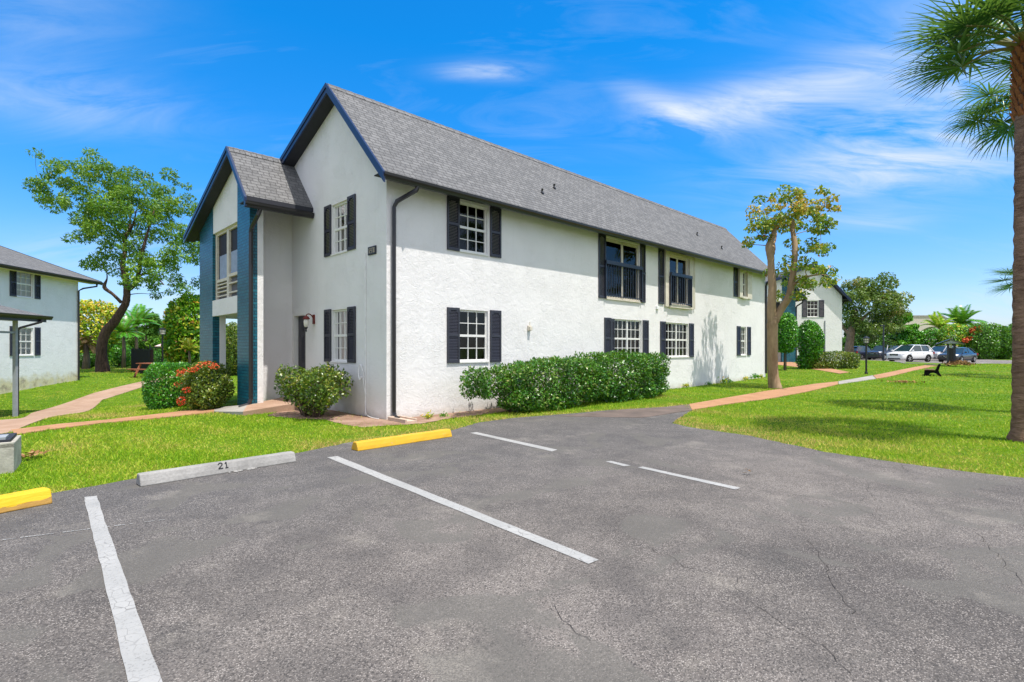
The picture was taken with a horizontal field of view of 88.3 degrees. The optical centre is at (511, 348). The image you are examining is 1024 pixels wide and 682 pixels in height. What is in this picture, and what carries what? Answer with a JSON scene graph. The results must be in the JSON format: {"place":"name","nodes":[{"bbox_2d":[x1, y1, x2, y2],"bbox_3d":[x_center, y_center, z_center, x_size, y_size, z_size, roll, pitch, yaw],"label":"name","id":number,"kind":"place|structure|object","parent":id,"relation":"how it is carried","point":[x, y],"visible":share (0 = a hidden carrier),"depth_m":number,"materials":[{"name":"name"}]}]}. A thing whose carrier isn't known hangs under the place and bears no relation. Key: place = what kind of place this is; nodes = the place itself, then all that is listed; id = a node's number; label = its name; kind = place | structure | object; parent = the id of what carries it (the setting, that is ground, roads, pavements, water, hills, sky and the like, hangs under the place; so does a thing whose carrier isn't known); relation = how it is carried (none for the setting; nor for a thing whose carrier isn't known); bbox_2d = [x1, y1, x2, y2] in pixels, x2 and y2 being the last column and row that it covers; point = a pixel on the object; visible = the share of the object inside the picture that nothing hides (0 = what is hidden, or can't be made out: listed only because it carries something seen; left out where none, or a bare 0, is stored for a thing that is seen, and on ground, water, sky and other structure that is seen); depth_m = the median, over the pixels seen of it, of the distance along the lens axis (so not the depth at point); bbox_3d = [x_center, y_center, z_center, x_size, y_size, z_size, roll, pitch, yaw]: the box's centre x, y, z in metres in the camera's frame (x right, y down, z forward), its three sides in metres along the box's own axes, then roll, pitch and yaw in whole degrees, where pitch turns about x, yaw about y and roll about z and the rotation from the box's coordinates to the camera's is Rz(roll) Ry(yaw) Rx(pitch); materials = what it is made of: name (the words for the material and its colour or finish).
{"place":"outdoors","nodes":[
{"label":"outdoors","id":0,"kind":"place"},
{"bbox_2d":[0,376,170,433],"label":"path","id":1,"kind":"structure","parent":0,"point":[89,402],"depth_m":19.66,"materials":[{"name":"beige concrete"}]},
{"bbox_2d":[11,408,214,434],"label":"entry path","id":2,"kind":"structure","parent":0,"point":[76,424],"depth_m":11.13,"materials":[{"name":"brick"}]},
{"bbox_2d":[266,400,581,426],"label":"soil","id":3,"kind":"structure","parent":0,"point":[347,419],"depth_m":11.39,"materials":[{"name":"brown soil"}]},
{"bbox_2d":[274,361,352,417],"bbox_3d":[-4.306,0.920,11.658,1.433,1.293,2.179,0,0,-44],"label":"shrub","id":4,"kind":"object","parent":3,"relation":"on","point":[319,388],"visible":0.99,"depth_m":11.38,"materials":[{"name":"green plant"}]},
{"bbox_2d":[388,415,416,422],"bbox_3d":[-2.243,1.468,10.779,0.280,0.105,0.660,0,0,-44],"label":"splash block","id":5,"kind":"object","parent":3,"relation":"on","point":[402,419],"depth_m":10.68,"materials":[{"name":"beige concrete"}]},
{"bbox_2d":[419,410,433,418],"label":"weed","id":6,"kind":"object","parent":3,"relation":"on","point":[427,415],"visible":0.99,"depth_m":11.09,"materials":[{"name":"green plant"}]},
{"bbox_2d":[458,355,609,412],"bbox_3d":[0.590,0.861,12.870,4.982,1.404,1.389,0,0,-44],"label":"shrub","id":7,"kind":"object","parent":3,"relation":"on","point":[517,389],"visible":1,"depth_m":12.41,"materials":[{"name":"green plant"}]},
{"bbox_2d":[0,408,1023,681],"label":"parking lot","id":8,"kind":"structure","parent":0,"point":[786,562],"depth_m":3.58,"materials":[{"name":"grey asphalt"}]},
{"bbox_2d":[0,487,51,513],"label":"wheel stop","id":9,"kind":"object","parent":8,"relation":"on","point":[19,500],"visible":1,"depth_m":4.91,"materials":[{"name":"yellow paint"}]},
{"bbox_2d":[3,519,164,539],"bbox_3d":[-3.533,1.483,4.300,1.190,0.001,0.022,0,0,-27],"label":"parking line","id":10,"kind":"object","parent":8,"relation":"on","point":[73,530],"visible":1,"depth_m":4.27,"materials":[{"name":"white paint"}]},
{"bbox_2d":[84,496,161,681],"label":"parking line","id":11,"kind":"object","parent":8,"relation":"on","point":[140,665],"visible":1,"depth_m":3.00,"materials":[{"name":"white paint"}]},
{"bbox_2d":[136,451,295,486],"bbox_3d":[-3.458,1.424,6.334,0.250,0.129,1.710,0,0,43],"label":"wheel stop","id":12,"kind":"object","parent":8,"relation":"on","point":[187,472],"visible":1,"depth_m":6.20,"materials":[{"name":"concrete"}]},
{"bbox_2d":[351,429,451,450],"bbox_3d":[-1.683,1.424,8.308,0.198,0.128,1.752,0,0,44],"label":"wheel stop","id":13,"kind":"object","parent":8,"relation":"on","point":[361,445],"visible":1,"depth_m":8.16,"materials":[{"name":"yellow paint"}]},
{"bbox_2d":[328,456,597,563],"bbox_3d":[-0.950,1.484,5.444,0.141,0.001,4.676,0,0,-40],"label":"parking line","id":14,"kind":"object","parent":8,"relation":"on","point":[585,558],"visible":1,"depth_m":4.71,"materials":[{"name":"white paint"}]},
{"bbox_2d":[473,432,556,450],"bbox_3d":[-0.022,1.484,8.468,0.156,0.001,2.122,0,0,-38],"label":"parking line","id":15,"kind":"object","parent":8,"relation":"on","point":[522,443],"visible":1,"depth_m":8.30,"materials":[{"name":"white paint"}]},
{"bbox_2d":[606,461,630,465],"bbox_3d":[1.366,1.484,6.793,0.107,0.001,0.348,0,0,-34],"label":"parking line","id":16,"kind":"object","parent":8,"relation":"on","point":[618,463],"visible":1,"depth_m":6.79,"materials":[{"name":"white paint"}]},
{"bbox_2d":[638,467,739,488],"bbox_3d":[1.997,1.484,6.085,0.114,0.001,1.287,0,0,-38],"label":"parking line","id":17,"kind":"object","parent":8,"relation":"on","point":[700,480],"visible":1,"depth_m":6.01,"materials":[{"name":"white paint"}]},
{"bbox_2d":[0,356,1023,494],"bbox_3d":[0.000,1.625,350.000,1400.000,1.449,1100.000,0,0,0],"label":"lawn","id":18,"kind":"structure","parent":0,"point":[28,395],"depth_m":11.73,"materials":[{"name":"plant"}]},
{"bbox_2d":[0,433,20,473],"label":"utility box","id":19,"kind":"object","parent":18,"relation":"on","point":[10,452],"visible":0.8,"depth_m":6.36,"materials":[{"name":"concrete"}]},
{"bbox_2d":[0,305,52,416],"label":"porch canopy","id":20,"kind":"object","parent":18,"relation":"on","point":[14,315],"visible":0.85,"depth_m":17.89,"materials":[{"name":"grey"}]},
{"bbox_2d":[21,449,48,457],"bbox_3d":[-6.568,1.443,7.135,0.331,0.110,0.604,0,0,0],"label":"leaf pile","id":21,"kind":"object","parent":18,"relation":"on","point":[32,452],"visible":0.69,"depth_m":7.21,"materials":[{"name":"brown plant"}]},
{"bbox_2d":[0,246,102,393],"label":"apartment building","id":22,"kind":"structure","parent":18,"relation":"on","point":[49,352],"depth_m":24.79,"materials":[{"name":"white paint"}]},
{"bbox_2d":[17,272,33,298],"bbox_3d":[-21.844,-2.848,23.572,0.215,1.205,0.941,0,0,-5],"label":"window","id":23,"kind":"structure","parent":22,"relation":"in","point":[25,278],"depth_m":23.75,"materials":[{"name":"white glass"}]},
{"bbox_2d":[18,327,33,355],"bbox_3d":[-21.844,-0.287,23.572,0.215,1.265,0.941,0,0,-5],"label":"window","id":24,"kind":"structure","parent":22,"relation":"in","point":[20,334],"depth_m":23.75,"materials":[{"name":"white glass"}]},
{"bbox_2d":[80,353,95,367],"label":"shrub","id":25,"kind":"object","parent":18,"relation":"on","point":[92,359],"visible":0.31,"depth_m":39.90,"materials":[{"name":"green plant"}]},
{"bbox_2d":[80,336,96,368],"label":"palm tree","id":26,"kind":"object","parent":18,"relation":"on","point":[86,346],"visible":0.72,"depth_m":37.87,"materials":[{"name":"brown plant"}]},
{"bbox_2d":[80,299,121,366],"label":"shrub","id":27,"kind":"object","parent":18,"relation":"on","point":[93,308],"visible":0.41,"depth_m":42.43,"materials":[{"name":"yellow plant"}]},
{"bbox_2d":[21,146,199,371],"bbox_3d":[-24.922,-5.369,33.813,10.509,14.080,7.710,0,0,0],"label":"tree","id":28,"kind":"object","parent":18,"relation":"on","point":[109,209],"visible":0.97,"depth_m":32.79,"materials":[{"name":"green plant"}]},
{"bbox_2d":[108,344,130,366],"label":"shrub","id":29,"kind":"object","parent":18,"relation":"on","point":[117,355],"visible":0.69,"depth_m":41.70,"materials":[{"name":"green plant"}]},
{"bbox_2d":[109,316,144,367],"bbox_3d":[-29.464,-0.459,40.024,2.909,4.129,2.803,0,0,0],"label":"palm tree","id":30,"kind":"object","parent":18,"relation":"on","point":[125,329],"visible":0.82,"depth_m":39.91,"materials":[{"name":"green plant"}]},
{"bbox_2d":[121,304,161,348],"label":"palm tree","id":31,"kind":"object","parent":18,"relation":"on","point":[141,317],"visible":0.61,"depth_m":44.15,"materials":[{"name":"green plant"}]},
{"bbox_2d":[131,348,153,373],"bbox_3d":[-22.332,0.879,31.805,0.156,1.754,6.394,0,0,-44],"label":"fence","id":32,"kind":"object","parent":18,"relation":"on","point":[142,356],"visible":0.81,"depth_m":31.42,"materials":[{"name":"black metal"}]},
{"bbox_2d":[126,311,162,350],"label":"tree","id":33,"kind":"object","parent":18,"relation":"on","point":[149,329],"visible":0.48,"depth_m":84.17,"materials":[{"name":"green plant"}]},
{"bbox_2d":[126,363,169,376],"bbox_3d":[-19.736,1.213,29.000,1.700,0.800,1.720,0,0,20],"label":"picnic table","id":34,"kind":"object","parent":18,"relation":"on","point":[137,369],"visible":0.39,"depth_m":28.68,"materials":[{"name":"brown wood"}]},
{"bbox_2d":[159,327,165,361],"bbox_3d":[-20.539,0.200,31.000,0.361,2.851,0.361,0,0,-23],"label":"lamp post","id":35,"kind":"object","parent":18,"relation":"on","point":[162,331],"visible":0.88,"depth_m":30.96,"materials":[{"name":"black metal"}]},
{"bbox_2d":[155,349,176,362],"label":"shrub","id":36,"kind":"object","parent":18,"relation":"on","point":[156,355],"visible":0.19,"depth_m":40.45,"materials":[{"name":"green plant"}]},
{"bbox_2d":[141,361,191,408],"bbox_3d":[-9.638,1.037,14.842,1.303,1.386,1.420,0,0,-44],"label":"shrub","id":37,"kind":"object","parent":18,"relation":"on","point":[154,385],"visible":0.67,"depth_m":14.41,"materials":[{"name":"green plant"}]},
{"bbox_2d":[152,324,180,350],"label":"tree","id":38,"kind":"object","parent":18,"relation":"on","point":[157,341],"visible":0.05,"depth_m":77.12,"materials":[{"name":"green plant"}]},
{"bbox_2d":[149,345,198,362],"bbox_3d":[-22.914,0.675,36.000,5.422,1.850,0.078,0,0,22],"label":"railing fence","id":39,"kind":"object","parent":18,"relation":"on","point":[150,347],"visible":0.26,"depth_m":36.64,"materials":[{"name":"black metal"}]},
{"bbox_2d":[159,294,199,364],"bbox_3d":[-22.062,-1.076,35.870,3.833,5.369,3.211,0,0,0],"label":"shrub","id":40,"kind":"object","parent":18,"relation":"on","point":[179,311],"visible":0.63,"depth_m":35.01,"materials":[{"name":"green plant"}]},
{"bbox_2d":[173,338,199,365],"bbox_3d":[-20.698,0.468,33.961,1.505,2.287,1.622,0,0,32],"label":"palm tree","id":41,"kind":"object","parent":18,"relation":"on","point":[187,345],"visible":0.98,"depth_m":33.87,"materials":[{"name":"green plant"}]},
{"bbox_2d":[174,360,235,409],"bbox_3d":[-7.974,0.963,13.633,1.318,1.342,1.727,0,0,-44],"label":"shrub","id":42,"kind":"object","parent":18,"relation":"on","point":[215,394],"visible":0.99,"depth_m":13.30,"materials":[{"name":"green plant"}]},
{"bbox_2d":[226,321,236,374],"bbox_3d":[-15.841,0.037,30.030,2.187,3.140,1.883,0,0,0],"label":"shrub","id":43,"kind":"object","parent":18,"relation":"on","point":[231,357],"visible":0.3,"depth_m":29.55,"materials":[{"name":"green plant"}]},
{"bbox_2d":[214,397,307,415],"bbox_3d":[-6.375,1.600,13.359,2.062,0.599,2.538,0,0,-44],"label":"stoop","id":44,"kind":"object","parent":18,"relation":"on","point":[275,405],"visible":0.43,"depth_m":12.61,"materials":[{"name":"grey concrete"}]},
{"bbox_2d":[183,82,778,419],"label":"apartment building","id":45,"kind":"structure","parent":18,"relation":"on","point":[394,262],"depth_m":13.60,"materials":[{"name":"white paint"}]},
{"bbox_2d":[298,316,305,376],"bbox_3d":[-5.620,0.200,14.288,0.062,2.200,0.880,0,0,-44],"label":"door","id":46,"kind":"structure","parent":45,"relation":"in","point":[301,329],"depth_m":14.36,"materials":[{"name":"metal"}]},
{"bbox_2d":[330,309,346,362],"bbox_3d":[-4.028,-0.287,12.558,0.215,1.265,0.860,0,0,-44],"label":"window","id":47,"kind":"structure","parent":45,"relation":"in","point":[340,316],"depth_m":12.64,"materials":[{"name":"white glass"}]},
{"bbox_2d":[330,201,347,255],"bbox_3d":[-3.879,-2.862,12.703,0.630,1.255,0.880,0,0,-44],"label":"window","id":48,"kind":"structure","parent":45,"relation":"in","point":[340,210],"depth_m":12.63,"materials":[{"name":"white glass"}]},
{"bbox_2d":[459,202,488,255],"bbox_3d":[-1.115,-2.862,12.841,0.930,1.215,0.630,0,0,-44],"label":"window","id":49,"kind":"structure","parent":45,"relation":"in","point":[472,224],"depth_m":13.09,"materials":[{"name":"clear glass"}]},
{"bbox_2d":[460,310,488,362],"bbox_3d":[-0.964,-0.283,12.698,0.930,1.255,0.215,0,0,-44],"label":"window","id":50,"kind":"structure","parent":45,"relation":"in","point":[475,360],"depth_m":12.78,"materials":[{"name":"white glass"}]},
{"bbox_2d":[606,238,640,302],"bbox_3d":[3.285,-2.480,17.302,1.960,1.920,0.950,0,0,-44],"label":"sliding door","id":51,"kind":"structure","parent":45,"relation":"in","point":[629,255],"depth_m":17.91,"materials":[{"name":"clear glass"}]},
{"bbox_2d":[615,319,639,353],"bbox_3d":[3.739,-0.293,17.259,1.630,1.275,0.215,0,0,-44],"label":"window","id":52,"kind":"structure","parent":45,"relation":"in","point":[626,329],"depth_m":17.30,"materials":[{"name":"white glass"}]},
{"bbox_2d":[666,322,688,357],"bbox_3d":[6.036,-0.293,19.486,1.730,1.275,0.215,0,0,-44],"label":"window","id":53,"kind":"structure","parent":45,"relation":"in","point":[674,331],"depth_m":19.55,"materials":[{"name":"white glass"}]},
{"bbox_2d":[664,250,694,308],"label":"sliding door","id":54,"kind":"structure","parent":45,"relation":"in","point":[679,265],"depth_m":19.99,"materials":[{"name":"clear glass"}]},
{"bbox_2d":[741,327,746,355],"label":"window","id":55,"kind":"structure","parent":45,"relation":"in","point":[742,328],"depth_m":23.75,"materials":[{"name":"white glass"}]},
{"bbox_2d":[743,272,744,295],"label":"window","id":56,"kind":"structure","parent":45,"relation":"in","point":[743,272],"depth_m":23.68,"materials":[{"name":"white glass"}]},
{"bbox_2d":[118,326,1011,352],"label":"distant wood","id":57,"kind":"object","parent":18,"relation":"on","point":[149,337],"depth_m":105.83,"materials":[{"name":"green plant"}]},
{"bbox_2d":[572,348,670,402],"bbox_3d":[3.435,0.776,15.634,4.404,1.557,1.483,0,0,-44],"label":"shrub","id":58,"kind":"object","parent":18,"relation":"on","point":[630,366],"visible":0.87,"depth_m":15.09,"materials":[{"name":"green plant"}]},
{"bbox_2d":[718,376,729,382],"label":"weed","id":59,"kind":"object","parent":18,"relation":"on","point":[724,380],"visible":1,"depth_m":21.66,"materials":[{"name":"green plant"}]},
{"bbox_2d":[750,373,759,378],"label":"weed","id":60,"kind":"object","parent":18,"relation":"on","point":[755,375],"visible":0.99,"depth_m":23.90,"materials":[{"name":"green plant"}]},
{"bbox_2d":[778,312,798,369],"bbox_3d":[15.403,-0.359,29.832,1.470,3.407,1.459,0,0,0],"label":"topiary tree","id":61,"kind":"object","parent":18,"relation":"on","point":[788,329],"visible":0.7,"depth_m":29.43,"materials":[{"name":"green plant"}]},
{"bbox_2d":[741,183,841,388],"bbox_3d":[10.229,-2.168,19.337,3.557,7.469,3.377,0,0,0],"label":"tree","id":62,"kind":"object","parent":18,"relation":"on","point":[775,223],"visible":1,"depth_m":19.13,"materials":[{"name":"green plant"}]},
{"bbox_2d":[766,263,851,361],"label":"apartment building","id":63,"kind":"structure","parent":18,"relation":"on","point":[821,306],"depth_m":38.20,"materials":[{"name":"white paint"}]},
{"bbox_2d":[807,301,817,316],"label":"window","id":64,"kind":"structure","parent":63,"relation":"in","point":[812,306],"depth_m":38.70,"materials":[{"name":"white glass"}]},
{"bbox_2d":[795,319,824,368],"bbox_3d":[17.317,-0.221,30.659,1.543,2.931,1.489,0,0,0],"label":"topiary tree","id":65,"kind":"object","parent":18,"relation":"on","point":[813,334],"visible":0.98,"depth_m":30.33,"materials":[{"name":"green plant"}]},
{"bbox_2d":[801,350,860,368],"bbox_3d":[18.586,0.681,30.739,3.468,1.124,1.269,0,0,0],"label":"hedge","id":66,"kind":"object","parent":18,"relation":"on","point":[850,360],"visible":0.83,"depth_m":30.34,"materials":[{"name":"green plant"}]},
{"bbox_2d":[842,319,865,345],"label":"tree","id":67,"kind":"object","parent":18,"relation":"on","point":[843,341],"visible":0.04,"depth_m":82.11,"materials":[{"name":"green plant"}]},
{"bbox_2d":[863,336,869,373],"bbox_3d":[17.823,0.390,26.539,0.276,2.037,0.276,0,0,-23],"label":"lamp post","id":68,"kind":"object","parent":18,"relation":"on","point":[866,340],"visible":0.98,"depth_m":26.50,"materials":[{"name":"black metal"}]},
{"bbox_2d":[854,338,881,358],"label":"shrub","id":69,"kind":"object","parent":18,"relation":"on","point":[874,344],"visible":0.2,"depth_m":73.16,"materials":[{"name":"green plant"}]},
{"bbox_2d":[840,272,914,355],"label":"tree","id":70,"kind":"object","parent":18,"relation":"on","point":[864,293],"visible":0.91,"depth_m":56.92,"materials":[{"name":"green plant"}]},
{"bbox_2d":[870,330,899,347],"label":"tree","id":71,"kind":"object","parent":18,"relation":"on","point":[893,334],"visible":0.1,"depth_m":77.53,"materials":[{"name":"green plant"}]},
{"bbox_2d":[877,334,902,358],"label":"shrub","id":72,"kind":"object","parent":18,"relation":"on","point":[887,337],"visible":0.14,"depth_m":74.44,"materials":[{"name":"green plant"}]},
{"bbox_2d":[881,380,924,382],"bbox_3d":[15.920,1.346,21.440,1.594,0.161,0.889,0,0,0],"label":"leaf pile","id":73,"kind":"object","parent":18,"relation":"on","point":[905,381],"visible":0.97,"depth_m":21.43,"materials":[{"name":"brown plant"}]},
{"bbox_2d":[865,315,946,342],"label":"office building","id":74,"kind":"structure","parent":18,"relation":"on","point":[917,319],"depth_m":95.00,"materials":[{"name":"grey concrete"}]},
{"bbox_2d":[894,313,923,345],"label":"tree","id":75,"kind":"object","parent":18,"relation":"on","point":[915,327],"visible":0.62,"depth_m":73.21,"materials":[{"name":"green plant"}]},
{"bbox_2d":[897,331,928,344],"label":"shrub","id":76,"kind":"object","parent":18,"relation":"on","point":[910,333],"visible":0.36,"depth_m":72.83,"materials":[{"name":"green plant"}]},
{"bbox_2d":[915,328,946,347],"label":"shrub","id":77,"kind":"object","parent":18,"relation":"on","point":[932,333],"visible":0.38,"depth_m":72.28,"materials":[{"name":"green plant"}]},
{"bbox_2d":[924,364,940,376],"bbox_3d":[20.411,1.059,25.576,0.666,0.594,1.300,0,0,38],"label":"bench","id":78,"kind":"object","parent":18,"relation":"on","point":[927,372],"visible":0.99,"depth_m":25.19,"materials":[{"name":"black plastic"}]},
{"bbox_2d":[920,311,955,330],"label":"palm tree","id":79,"kind":"object","parent":18,"relation":"on","point":[937,323],"visible":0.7,"depth_m":78.79,"materials":[{"name":"green plant"}]},
{"bbox_2d":[935,339,964,365],"bbox_3d":[27.582,0.324,33.239,1.339,1.810,1.500,0,0,36],"label":"notice kiosk","id":80,"kind":"object","parent":18,"relation":"on","point":[951,353],"visible":0.86,"depth_m":32.95,"materials":[{"name":"black paint"}]},
{"bbox_2d":[881,0,1023,442],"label":"palm tree","id":81,"kind":"object","parent":18,"relation":"on","point":[961,27],"visible":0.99,"depth_m":8.46,"materials":[{"name":"green plant"}]},
{"bbox_2d":[935,323,982,347],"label":"shrub","id":82,"kind":"object","parent":18,"relation":"on","point":[954,328],"visible":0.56,"depth_m":70.01,"materials":[{"name":"green plant"}]},
{"bbox_2d":[941,359,980,365],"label":"dry shrub","id":83,"kind":"object","parent":18,"relation":"on","point":[961,362],"visible":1,"depth_m":32.42,"materials":[{"name":"brown plant"}]},
{"bbox_2d":[941,304,988,327],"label":"palm tree","id":84,"kind":"object","parent":18,"relation":"on","point":[963,316],"visible":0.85,"depth_m":79.34,"materials":[{"name":"green plant"}]},
{"bbox_2d":[936,77,1014,159],"bbox_3d":[11.928,-2.378,12.151,3.515,7.741,3.529,0,0,0],"label":"palm tree","id":85,"kind":"object","parent":18,"relation":"on","point":[1000,126],"visible":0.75,"depth_m":12.54,"materials":[{"name":"green plant"}]},
{"bbox_2d":[957,323,1000,358],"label":"shrub","id":86,"kind":"object","parent":18,"relation":"on","point":[986,340],"visible":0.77,"depth_m":68.78,"materials":[{"name":"green plant"}]},
{"bbox_2d":[976,323,1004,338],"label":"tree","id":87,"kind":"object","parent":18,"relation":"on","point":[996,325],"visible":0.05,"depth_m":104.16,"materials":[{"name":"green plant"}]},
{"bbox_2d":[978,267,1012,294],"bbox_3d":[23.986,-1.209,24.062,4.024,5.187,4.473,0,0,27],"label":"palm tree","id":88,"kind":"object","parent":18,"relation":"on","point":[1007,287],"visible":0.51,"depth_m":24.84,"materials":[{"name":"green plant"}]},
{"bbox_2d":[987,325,1012,359],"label":"shrub","id":89,"kind":"object","parent":18,"relation":"on","point":[1006,338],"visible":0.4,"depth_m":70.19,"materials":[{"name":"green plant"}]},
{"bbox_2d":[0,0,1023,337],"label":"sky","id":90,"kind":"structure","parent":0,"point":[701,109],"materials":[{"name":"blue"}]},
{"bbox_2d":[564,404,691,417],"bbox_3d":[3.204,1.490,12.409,4.470,0.026,1.253,0,0,-38],"label":"path apron","id":91,"kind":"object","parent":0,"point":[641,412],"visible":0.92,"depth_m":12.15,"materials":[{"name":"brown concrete"}]},
{"bbox_2d":[689,381,837,409],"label":"garden path","id":92,"kind":"structure","parent":0,"point":[769,394],"depth_m":16.35,"materials":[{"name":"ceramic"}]},
{"bbox_2d":[778,362,846,373],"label":"entry path","id":93,"kind":"structure","parent":0,"point":[792,364],"depth_m":29.77,"materials":[{"name":"brick"}]},
{"bbox_2d":[838,375,875,383],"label":"garden path","id":94,"kind":"structure","parent":0,"point":[871,377],"depth_m":23.20,"materials":[{"name":"grey concrete"}]},
{"bbox_2d":[874,365,937,378],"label":"garden path","id":95,"kind":"structure","parent":0,"point":[889,374],"depth_m":27.92,"materials":[{"name":"brick"}]},
{"bbox_2d":[843,357,1011,364],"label":"car park","id":96,"kind":"structure","parent":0,"point":[985,361],"depth_m":58.23,"materials":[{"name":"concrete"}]},
{"bbox_2d":[854,346,875,359],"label":"parked car","id":97,"kind":"object","parent":96,"relation":"on","point":[859,349],"visible":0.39,"depth_m":68.26,"materials":[{"name":"blue paint"}]},
{"bbox_2d":[880,325,884,360],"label":"light pole","id":98,"kind":"object","parent":96,"relation":"on","point":[883,358],"visible":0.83,"depth_m":53.94,"materials":[{"name":"metal"}]},
{"bbox_2d":[867,345,898,359],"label":"parked car","id":99,"kind":"object","parent":96,"relation":"on","point":[876,351],"visible":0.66,"depth_m":66.12,"materials":[{"name":"black paint"}]},
{"bbox_2d":[886,345,934,361],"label":"parked car","id":100,"kind":"object","parent":96,"relation":"on","point":[911,353],"visible":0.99,"depth_m":53.53,"materials":[{"name":"white paint"}]},
{"bbox_2d":[932,346,957,358],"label":"parked car","id":101,"kind":"object","parent":96,"relation":"on","point":[937,349],"visible":0.21,"depth_m":61.83,"materials":[{"name":"silver metal"}]},
{"bbox_2d":[937,347,977,361],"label":"parked car","id":102,"kind":"object","parent":96,"relation":"on","point":[966,354],"visible":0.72,"depth_m":52.85,"materials":[{"name":"blue paint"}]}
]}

